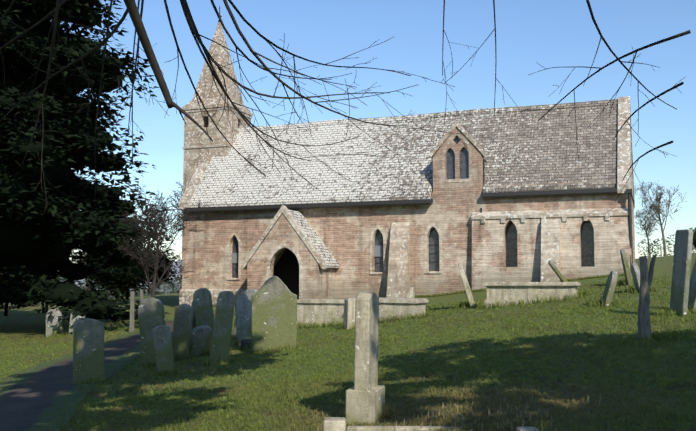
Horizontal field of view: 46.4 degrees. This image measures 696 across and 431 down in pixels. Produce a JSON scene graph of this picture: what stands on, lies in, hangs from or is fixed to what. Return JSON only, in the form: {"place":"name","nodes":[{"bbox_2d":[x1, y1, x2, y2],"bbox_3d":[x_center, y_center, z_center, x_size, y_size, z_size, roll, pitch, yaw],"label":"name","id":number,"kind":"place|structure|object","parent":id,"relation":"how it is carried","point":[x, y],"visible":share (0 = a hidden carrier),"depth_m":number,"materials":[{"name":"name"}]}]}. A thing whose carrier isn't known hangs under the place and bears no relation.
{"place":"outdoors","nodes":[
{"label":"outdoors","id":0,"kind":"place"},
{"bbox_2d":[181,109,250,288],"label":"church tower","id":1,"kind":"structure","parent":0,"point":[193,131],"depth_m":46.89,"materials":[{"name":"beige stone"}]},
{"bbox_2d":[183,22,251,112],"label":"church spire","id":2,"kind":"structure","parent":1,"relation":"on","point":[219,54],"depth_m":47.82,"materials":[{"name":"beige stone"}]},
{"bbox_2d":[182,103,252,148],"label":"church tower courses","id":3,"kind":"object","parent":1,"relation":"attached to","point":[211,107],"visible":0.31,"depth_m":46.88,"materials":[{"name":"beige stone"}]},
{"bbox_2d":[203,117,239,126],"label":"tower windows","id":4,"kind":"structure","parent":1,"relation":"in","point":[206,120],"depth_m":46.99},
{"bbox_2d":[274,248,298,298],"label":"doorway","id":5,"kind":"structure","parent":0,"point":[286,269],"depth_m":41.83,"materials":[{"name":"black"}]},
{"bbox_2d":[0,253,695,430],"bbox_3d":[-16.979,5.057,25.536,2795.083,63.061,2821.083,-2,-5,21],"label":"terrain","id":6,"kind":"structure","parent":0,"point":[15,323],"depth_m":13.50,"materials":[{"name":"green plant"}]},
{"bbox_2d":[0,285,41,315],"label":"evergreen shrub","id":7,"kind":"object","parent":6,"relation":"on","point":[8,295],"visible":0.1,"depth_m":48.67,"materials":[{"name":"green plant"}]},
{"bbox_2d":[41,301,44,312],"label":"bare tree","id":8,"kind":"object","parent":6,"relation":"on","point":[43,304],"depth_m":49.53,"materials":[{"name":"brown plant"}]},
{"bbox_2d":[37,268,59,315],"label":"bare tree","id":9,"kind":"object","parent":6,"relation":"on","point":[46,308],"depth_m":43.41,"materials":[{"name":"brown plant"}]},
{"bbox_2d":[45,309,61,336],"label":"gravestone","id":10,"kind":"object","parent":6,"relation":"on","point":[51,326],"visible":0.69,"depth_m":28.68,"materials":[{"name":"grey stone"}]},
{"bbox_2d":[0,0,141,320],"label":"tree","id":11,"kind":"object","parent":6,"relation":"on","point":[16,245],"visible":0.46,"depth_m":29.91,"materials":[{"name":"black"}]},
{"bbox_2d":[68,309,85,335],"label":"gravestone","id":12,"kind":"object","parent":6,"relation":"on","point":[73,319],"visible":0.33,"depth_m":28.33,"materials":[{"name":"grey stone"}]},
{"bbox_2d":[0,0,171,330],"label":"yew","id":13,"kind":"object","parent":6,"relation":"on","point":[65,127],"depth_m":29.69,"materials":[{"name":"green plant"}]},
{"bbox_2d":[73,319,103,383],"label":"gravestone","id":14,"kind":"structure","parent":6,"relation":"on","point":[88,348],"depth_m":15.22,"materials":[{"name":"grey stone"}]},
{"bbox_2d":[3,259,181,303],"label":"distant woodland","id":15,"kind":"object","parent":6,"relation":"on","point":[175,282],"depth_m":144.55,"materials":[{"name":"green plant"}]},
{"bbox_2d":[71,249,150,300],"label":"evergreen shrub","id":16,"kind":"object","parent":6,"relation":"on","point":[88,278],"visible":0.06,"depth_m":63.69,"materials":[{"name":"green plant"}]},
{"bbox_2d":[0,313,235,430],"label":"churchyard path","id":17,"kind":"structure","parent":6,"relation":"on","point":[28,400],"depth_m":14.67,"materials":[{"name":"grey asphalt"}]},
{"bbox_2d":[72,168,182,290],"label":"distant bare trees","id":18,"kind":"object","parent":6,"relation":"on","point":[181,194],"visible":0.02,"depth_m":84.46,"materials":[{"name":"grey plant"}]},
{"bbox_2d":[75,239,181,302],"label":"evergreen shrub","id":19,"kind":"object","parent":6,"relation":"on","point":[127,281],"visible":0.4,"depth_m":55.29,"materials":[{"name":"green plant"}]},
{"bbox_2d":[80,276,181,297],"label":"hedge","id":20,"kind":"object","parent":6,"relation":"on","point":[156,290],"visible":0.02,"depth_m":86.85,"materials":[{"name":"green plant"}]},
{"bbox_2d":[130,289,143,332],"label":"path handrail posts","id":21,"kind":"object","parent":6,"relation":"on","point":[132,298],"visible":0.5,"depth_m":26.67,"materials":[{"name":"grey wood"}]},
{"bbox_2d":[138,297,165,365],"bbox_3d":[-4.143,2.646,17.311,0.532,1.803,0.175,-6,-1,3],"label":"gravestone","id":22,"kind":"object","parent":6,"relation":"on","point":[151,313],"visible":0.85,"depth_m":17.23,"materials":[{"name":"grey stone"}]},
{"bbox_2d":[152,325,173,375],"bbox_3d":[-3.564,2.784,15.770,0.329,1.301,0.162,-6,2,-21],"label":"gravestone","id":23,"kind":"object","parent":6,"relation":"on","point":[163,350],"visible":0.79,"depth_m":15.69,"materials":[{"name":"grey stone"}]},
{"bbox_2d":[117,185,210,297],"bbox_3d":[-6.515,1.499,28.357,3.045,5.435,2.764,3,-5,-33],"label":"bare tree","id":24,"kind":"object","parent":6,"relation":"on","point":[155,224],"visible":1,"depth_m":28.34,"materials":[{"name":"brown plant"}]},
{"bbox_2d":[172,304,192,359],"bbox_3d":[-3.707,2.760,18.062,0.380,1.596,0.162,7,2,15],"label":"gravestone","id":25,"kind":"object","parent":6,"relation":"on","point":[182,326],"visible":0.83,"depth_m":17.98,"materials":[{"name":"grey stone"}]},
{"bbox_2d":[189,301,195,354],"bbox_3d":[-3.578,2.787,19.141,0.418,1.638,0.162,14,-8,-43],"label":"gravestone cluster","id":26,"kind":"object","parent":6,"relation":"on","point":[193,326],"visible":0.02,"depth_m":18.99,"materials":[{"name":"grey stone"}]},
{"bbox_2d":[191,325,212,356],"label":"gravestone","id":27,"kind":"object","parent":6,"relation":"on","point":[201,337],"visible":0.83,"depth_m":18.42,"materials":[{"name":"grey stone"}]},
{"bbox_2d":[193,288,213,332],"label":"gravestone","id":28,"kind":"object","parent":6,"relation":"on","point":[203,305],"visible":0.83,"depth_m":18.81,"materials":[{"name":"grey stone"}]},
{"bbox_2d":[179,289,246,305],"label":"wall plinth","id":29,"kind":"structure","parent":6,"relation":"on","point":[186,295],"depth_m":43.59,"materials":[{"name":"grey stone"}]},
{"bbox_2d":[210,291,234,365],"bbox_3d":[-2.572,2.453,16.552,0.349,1.838,0.163,10,-9,-31],"label":"gravestone","id":30,"kind":"object","parent":6,"relation":"on","point":[222,330],"visible":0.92,"depth_m":16.50,"materials":[{"name":"grey stone"}]},
{"bbox_2d":[235,294,250,344],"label":"gravestone","id":31,"kind":"object","parent":6,"relation":"on","point":[243,314],"visible":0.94,"depth_m":20.37,"materials":[{"name":"grey stone"}]},
{"bbox_2d":[232,289,257,337],"bbox_3d":[-2.682,2.822,21.867,0.705,1.711,0.150,11,4,7],"label":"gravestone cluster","id":32,"kind":"object","parent":6,"relation":"on","point":[249,292],"visible":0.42,"depth_m":21.77,"materials":[{"name":"grey stone"}]},
{"bbox_2d":[241,339,250,350],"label":"gravestone","id":33,"kind":"object","parent":6,"relation":"on","point":[245,342],"visible":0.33,"depth_m":18.98,"materials":[{"name":"grey stone"}]},
{"bbox_2d":[251,276,296,353],"bbox_3d":[-1.642,2.351,18.038,1.002,2.010,0.188,1,-1,-9],"label":"gravestone","id":34,"kind":"object","parent":6,"relation":"on","point":[274,312],"visible":0.85,"depth_m":17.95,"materials":[{"name":"green stone"}]},
{"bbox_2d":[247,214,320,298],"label":"porch front wall","id":35,"kind":"structure","parent":6,"relation":"on","point":[282,231],"depth_m":39.70,"materials":[{"name":"brown stone"}]},
{"bbox_2d":[243,205,325,269],"bbox_3d":[-3.149,1.069,39.840,4.280,3.134,0.400,-2,-5,21],"label":"gable coping","id":36,"kind":"object","parent":35,"relation":"on","point":[284,210],"visible":0.9,"depth_m":39.69,"materials":[{"name":"beige stone"}]},
{"bbox_2d":[267,243,301,298],"bbox_3d":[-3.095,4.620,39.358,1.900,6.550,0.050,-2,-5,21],"label":"arch surround","id":37,"kind":"object","parent":35,"relation":"attached to","point":[289,247],"visible":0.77,"depth_m":39.40,"materials":[{"name":"beige stone"}]},
{"bbox_2d":[273,265,334,298],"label":"porch side walls","id":38,"kind":"structure","parent":6,"relation":"on","point":[327,283],"depth_m":40.05,"materials":[{"name":"brown stone"}]},
{"bbox_2d":[289,210,338,267],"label":"porch roof","id":39,"kind":"structure","parent":38,"relation":"on","point":[317,242],"depth_m":40.59,"materials":[{"name":"grey stone"}]},
{"bbox_2d":[297,299,344,326],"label":"chest tomb","id":40,"kind":"structure","parent":6,"relation":"on","point":[316,310],"depth_m":24.59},
{"bbox_2d":[343,298,355,329],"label":"gravestone","id":41,"kind":"object","parent":6,"relation":"on","point":[349,311],"visible":0.46,"depth_m":22.09,"materials":[{"name":"beige stone"}]},
{"bbox_2d":[345,292,384,424],"bbox_3d":[0.187,1.605,8.311,0.300,1.646,0.500,0,-4,15],"label":"stone monument","id":42,"kind":"object","parent":6,"relation":"on","point":[365,395],"visible":1,"depth_m":8.12,"materials":[{"name":"beige stone"}]},
{"bbox_2d":[379,297,428,320],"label":"chest tomb","id":43,"kind":"structure","parent":6,"relation":"on","point":[389,307],"depth_m":23.27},
{"bbox_2d":[409,287,414,297],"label":"gravestone","id":44,"kind":"object","parent":6,"relation":"on","point":[412,293],"visible":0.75,"depth_m":26.99,"materials":[{"name":"beige stone"}]},
{"bbox_2d":[323,417,538,430],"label":"grave kerb","id":45,"kind":"object","parent":6,"relation":"on","point":[334,423],"visible":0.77,"depth_m":7.25,"materials":[{"name":"beige stone"}]},
{"bbox_2d":[458,263,474,306],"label":"leaning gravestone","id":46,"kind":"object","parent":6,"relation":"on","point":[466,285],"visible":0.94,"depth_m":25.11,"materials":[{"name":"grey stone"}]},
{"bbox_2d":[483,282,580,307],"bbox_3d":[5.283,2.409,23.284,2.650,1.000,1.150,-2,-5,18],"label":"chest tomb","id":47,"kind":"object","parent":6,"relation":"on","point":[504,292],"visible":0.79,"depth_m":22.88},
{"bbox_2d":[470,215,631,290],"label":"wall","id":48,"kind":"structure","parent":6,"relation":"on","point":[611,238],"depth_m":37.17,"materials":[{"name":"brown stone"}]},
{"bbox_2d":[548,260,577,296],"bbox_3d":[6.358,1.988,23.680,0.091,1.598,0.702,-36,-16,6],"label":"leaning gravestone","id":49,"kind":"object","parent":6,"relation":"on","point":[556,271],"depth_m":23.49,"materials":[{"name":"stone"}]},
{"bbox_2d":[601,271,617,306],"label":"gravestone","id":50,"kind":"object","parent":6,"relation":"on","point":[609,289],"visible":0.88,"depth_m":18.67,"materials":[{"name":"grey stone"}]},
{"bbox_2d":[620,249,632,285],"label":"gravestone","id":51,"kind":"object","parent":6,"relation":"on","point":[626,268],"visible":0.85,"depth_m":26.09,"materials":[{"name":"stone"}]},
{"bbox_2d":[630,255,632,279],"bbox_3d":[9.657,2.017,27.668,0.092,1.326,0.154,-4,-6,43],"label":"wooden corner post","id":52,"kind":"object","parent":6,"relation":"on","point":[630,266],"visible":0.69,"depth_m":27.65,"materials":[{"name":"grey wood"}]},
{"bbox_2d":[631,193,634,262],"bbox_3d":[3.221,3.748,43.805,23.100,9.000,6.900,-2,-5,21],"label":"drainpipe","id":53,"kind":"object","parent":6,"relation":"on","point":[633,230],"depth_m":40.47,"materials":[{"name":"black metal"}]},
{"bbox_2d":[631,263,639,292],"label":"gravestone","id":54,"kind":"object","parent":6,"relation":"on","point":[635,271],"visible":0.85,"depth_m":22.41,"materials":[{"name":"grey stone"}]},
{"bbox_2d":[637,255,655,341],"bbox_3d":[4.388,1.414,11.938,0.259,1.675,0.250,1,-5,-8],"label":"gravestone","id":55,"kind":"object","parent":6,"relation":"on","point":[644,323],"visible":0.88,"depth_m":11.87,"materials":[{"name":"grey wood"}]},
{"bbox_2d":[634,203,660,257],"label":"bare tree","id":56,"kind":"object","parent":6,"relation":"on","point":[650,223],"depth_m":63.29,"materials":[{"name":"brown plant"}]},
{"bbox_2d":[634,181,686,255],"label":"bare tree","id":57,"kind":"object","parent":6,"relation":"on","point":[657,199],"depth_m":61.92,"materials":[{"name":"brown plant"}]},
{"bbox_2d":[637,235,695,257],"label":"hedge","id":58,"kind":"object","parent":6,"relation":"on","point":[670,250],"depth_m":70.93,"materials":[{"name":"green plant"}]},
{"bbox_2d":[670,229,692,315],"bbox_3d":[6.297,1.253,15.380,0.090,1.977,0.599,5,-3,-1],"label":"gravestone","id":59,"kind":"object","parent":6,"relation":"on","point":[681,269],"depth_m":15.27,"materials":[{"name":"grey stone"}]},
{"bbox_2d":[688,259,695,309],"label":"gravestone","id":60,"kind":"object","parent":6,"relation":"on","point":[692,295],"depth_m":16.05,"materials":[{"name":"grey stone"}]},
{"bbox_2d":[689,228,695,248],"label":"evergreen bush","id":61,"kind":"object","parent":6,"relation":"on","point":[694,240],"visible":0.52,"depth_m":64.87,"materials":[{"name":"green plant"}]},
{"bbox_2d":[51,0,695,262],"label":"sky","id":62,"kind":"structure","parent":0,"point":[563,34],"materials":[{"name":"blue"}]},
{"bbox_2d":[182,127,627,298],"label":"church wall","id":63,"kind":"structure","parent":0,"point":[344,234],"depth_m":40.19,"materials":[{"name":"brown stone"}]},
{"bbox_2d":[386,222,409,297],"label":"buttress","id":64,"kind":"structure","parent":63,"relation":"attached to","point":[398,282],"depth_m":39.33,"materials":[{"name":"beige stone"}]},
{"bbox_2d":[185,188,619,212],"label":"church gutters","id":65,"kind":"object","parent":63,"relation":"attached to","point":[430,200],"visible":0.75,"depth_m":39.74,"materials":[{"name":"black metal"}]},
{"bbox_2d":[188,99,617,207],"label":"roof","id":66,"kind":"structure","parent":63,"relation":"on","point":[517,147],"depth_m":41.80,"materials":[{"name":"grey stone"}]},
{"bbox_2d":[483,155,487,184],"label":"church dormer roof","id":67,"kind":"structure","parent":66,"relation":"on","point":[485,159],"depth_m":39.41,"materials":[{"name":"grey stone"}]},
{"bbox_2d":[227,132,596,279],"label":"window surrounds","id":68,"kind":"object","parent":63,"relation":"attached to","point":[462,137],"visible":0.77,"depth_m":39.41,"materials":[{"name":"beige stone"}]},
{"bbox_2d":[232,136,594,277],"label":"windows","id":69,"kind":"structure","parent":68,"relation":"in","point":[587,254],"depth_m":39.27,"materials":[{"name":"glass"}]},
{"bbox_2d":[232,245,382,262],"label":"church window vent panels","id":70,"kind":"object","parent":69,"relation":"attached to","point":[378,251],"visible":0.67,"depth_m":40.58,"materials":[{"name":"grey glass"}]},
{"bbox_2d":[233,230,593,257],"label":"window panes","id":71,"kind":"structure","parent":69,"relation":"attached to","point":[505,248],"depth_m":38.23,"materials":[{"name":"black glass"}]},
{"bbox_2d":[471,208,627,222],"bbox_3d":[9.225,0.017,37.311,7.140,0.560,0.360,-2,-5,21],"label":"church chancel corbel table","id":72,"kind":"object","parent":63,"relation":"attached to","point":[607,213],"visible":0.96,"depth_m":37.22,"materials":[{"name":"beige stone"}]},
{"bbox_2d":[541,218,560,281],"bbox_3d":[9.001,3.784,36.124,0.800,7.700,2.170,-2,-5,21],"label":"buttress","id":73,"kind":"object","parent":63,"relation":"attached to","point":[550,239],"visible":0.21,"depth_m":36.58,"materials":[{"name":"beige stone"}]},
{"bbox_2d":[626,189,632,263],"bbox_3d":[12.488,1.214,35.858,0.240,4.780,0.240,-2,-5,21],"label":"church downpipe","id":74,"kind":"object","parent":63,"relation":"attached to","point":[628,191],"visible":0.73,"depth_m":35.89,"materials":[{"name":"black metal"}]},
{"bbox_2d":[179,96,634,208],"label":"church gable copings","id":75,"kind":"object","parent":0,"point":[624,146],"visible":0.53,"depth_m":39.17,"materials":[{"name":"beige stone"}]},
{"bbox_2d":[430,121,485,158],"bbox_3d":[5.326,-3.693,39.463,2.640,1.740,0.480,-2,-5,21],"label":"gable coping","id":76,"kind":"object","parent":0,"point":[464,132],"visible":0.85,"depth_m":39.31,"materials":[{"name":"beige stone"}]},
{"bbox_2d":[630,129,633,203],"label":"church gables","id":77,"kind":"object","parent":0,"point":[631,171],"visible":0.09,"depth_m":40.87,"materials":[{"name":"beige stone"}]},
{"bbox_3d":[1.226,-6.368,2.473,20.243,7.727,17.062,-2,-5,21],"label":"overhead tree","id":78,"kind":"object","parent":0,"visible":0},
{"bbox_2d":[0,0,690,212],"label":"tree branches","id":79,"kind":"object","parent":78,"relation":"attached to","point":[132,9],"visible":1,"depth_m":5.49,"materials":[{"name":"brown plant"}]}
]}

